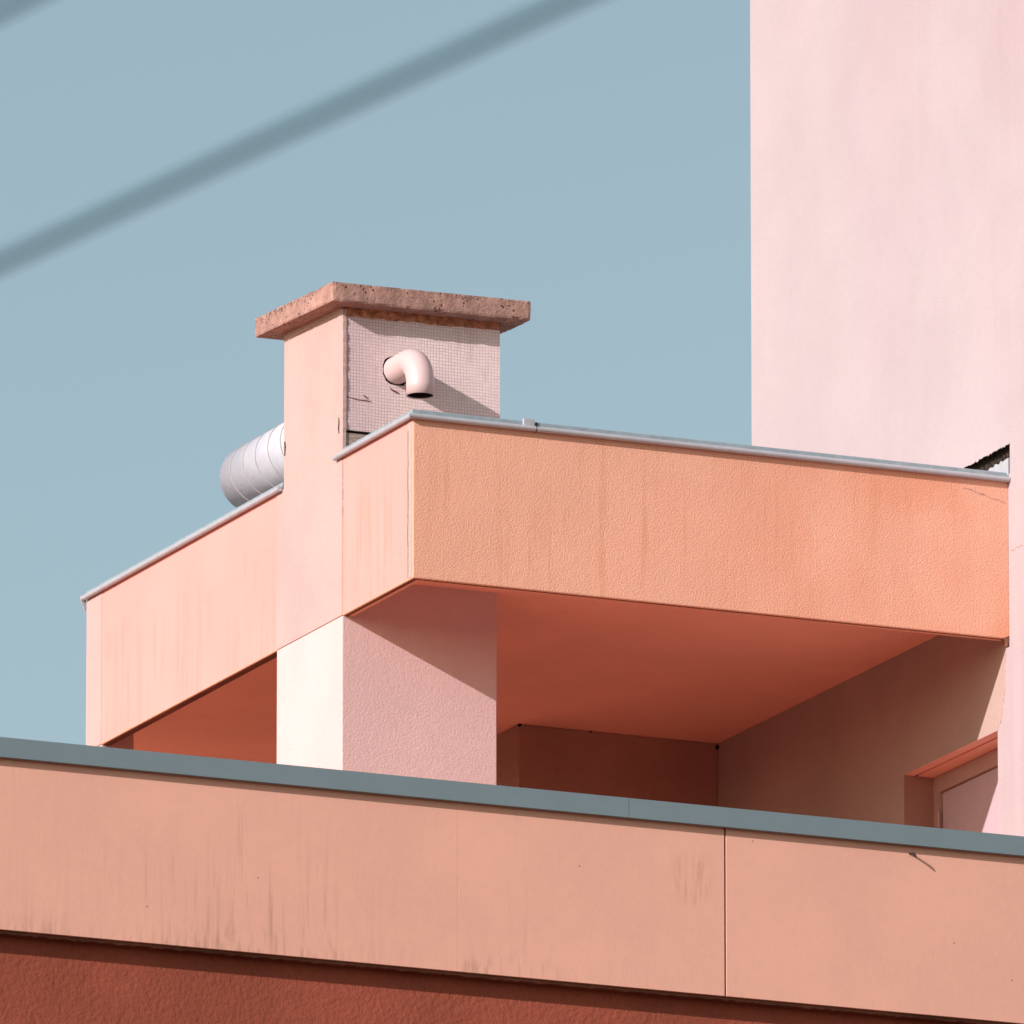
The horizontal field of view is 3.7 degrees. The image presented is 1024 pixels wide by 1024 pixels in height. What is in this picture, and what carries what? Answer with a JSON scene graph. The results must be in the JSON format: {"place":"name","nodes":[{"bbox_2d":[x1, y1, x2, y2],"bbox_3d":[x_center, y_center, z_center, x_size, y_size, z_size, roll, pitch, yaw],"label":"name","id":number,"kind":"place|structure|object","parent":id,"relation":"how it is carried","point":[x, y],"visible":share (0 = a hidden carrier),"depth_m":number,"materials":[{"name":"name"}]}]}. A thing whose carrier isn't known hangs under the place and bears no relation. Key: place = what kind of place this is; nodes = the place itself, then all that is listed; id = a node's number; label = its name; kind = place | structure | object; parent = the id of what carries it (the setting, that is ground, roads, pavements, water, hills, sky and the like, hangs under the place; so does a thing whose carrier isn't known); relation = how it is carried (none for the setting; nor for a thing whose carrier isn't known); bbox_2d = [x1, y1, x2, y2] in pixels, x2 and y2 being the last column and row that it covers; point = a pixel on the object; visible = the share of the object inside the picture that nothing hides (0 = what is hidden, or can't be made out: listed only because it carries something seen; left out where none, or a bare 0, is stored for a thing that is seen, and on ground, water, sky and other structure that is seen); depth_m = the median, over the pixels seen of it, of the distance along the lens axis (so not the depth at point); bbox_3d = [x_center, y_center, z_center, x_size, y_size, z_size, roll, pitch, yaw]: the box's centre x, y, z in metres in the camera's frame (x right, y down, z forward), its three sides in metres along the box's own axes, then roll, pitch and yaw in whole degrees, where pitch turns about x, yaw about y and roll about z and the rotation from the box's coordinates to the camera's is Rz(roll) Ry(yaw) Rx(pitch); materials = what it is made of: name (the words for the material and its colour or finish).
{"place":"outdoors","nodes":[
{"label":"outdoors","id":0,"kind":"place"},
{"bbox_2d":[0,0,32,16],"bbox_3d":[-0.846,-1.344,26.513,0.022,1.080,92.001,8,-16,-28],"label":"overhead cable","id":1,"kind":"object","parent":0,"point":[7,6],"visible":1,"depth_m":26.34,"materials":[{"name":"blue"}]},
{"bbox_2d":[0,0,584,269],"bbox_3d":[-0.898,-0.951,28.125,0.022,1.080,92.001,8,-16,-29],"label":"overhead cable","id":2,"kind":"object","parent":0,"point":[467,47],"visible":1,"depth_m":27.11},
{"bbox_2d":[0,0,751,744],"label":"sky","id":3,"kind":"structure","parent":0,"point":[588,164],"materials":[{"name":"blue"}]},
{"label":"ground","id":4,"kind":"structure","parent":0,"visible":0},
{"bbox_2d":[0,737,1023,1023],"bbox_3d":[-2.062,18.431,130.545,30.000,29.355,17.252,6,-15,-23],"label":"building","id":5,"kind":"structure","parent":4,"relation":"on","point":[142,887],"depth_m":125.42,"materials":[{"name":"paint"}]},
{"bbox_2d":[80,409,1009,806],"bbox_3d":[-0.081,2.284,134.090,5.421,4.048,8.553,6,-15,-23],"label":"rooftop pavilion","id":6,"kind":"structure","parent":5,"relation":"on","point":[526,603],"depth_m":131.27,"materials":[{"name":"orange paint"}]},
{"bbox_2d":[220,422,283,507],"bbox_3d":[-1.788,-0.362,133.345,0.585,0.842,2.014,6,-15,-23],"label":"ventilation duct","id":7,"kind":"object","parent":6,"relation":"on","point":[252,469],"visible":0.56,"depth_m":133.59,"materials":[{"name":"metal"}]},
{"bbox_2d":[255,282,530,488],"bbox_3d":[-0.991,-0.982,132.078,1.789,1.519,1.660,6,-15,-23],"label":"chimney","id":8,"kind":"object","parent":6,"relation":"on","point":[344,343],"visible":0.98,"depth_m":131.57,"materials":[{"name":"paint"}]},
{"bbox_2d":[384,349,433,398],"bbox_3d":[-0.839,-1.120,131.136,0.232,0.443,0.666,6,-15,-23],"label":"vent pipe","id":9,"kind":"object","parent":8,"relation":"attached to","point":[412,369],"visible":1,"depth_m":130.93,"materials":[{"name":"pink plastic"}]},
{"bbox_2d":[717,0,1023,835],"bbox_3d":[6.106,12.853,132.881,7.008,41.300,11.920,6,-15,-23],"label":"tower building","id":10,"kind":"structure","parent":4,"relation":"on","point":[887,228],"depth_m":134.13,"materials":[{"name":"pink paint"}]},
{"bbox_2d":[933,748,997,833],"bbox_3d":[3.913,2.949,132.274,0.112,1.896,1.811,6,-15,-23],"label":"door","id":11,"kind":"structure","parent":10,"relation":"in","point":[965,795],"depth_m":132.64,"materials":[{"name":"pink paint"}]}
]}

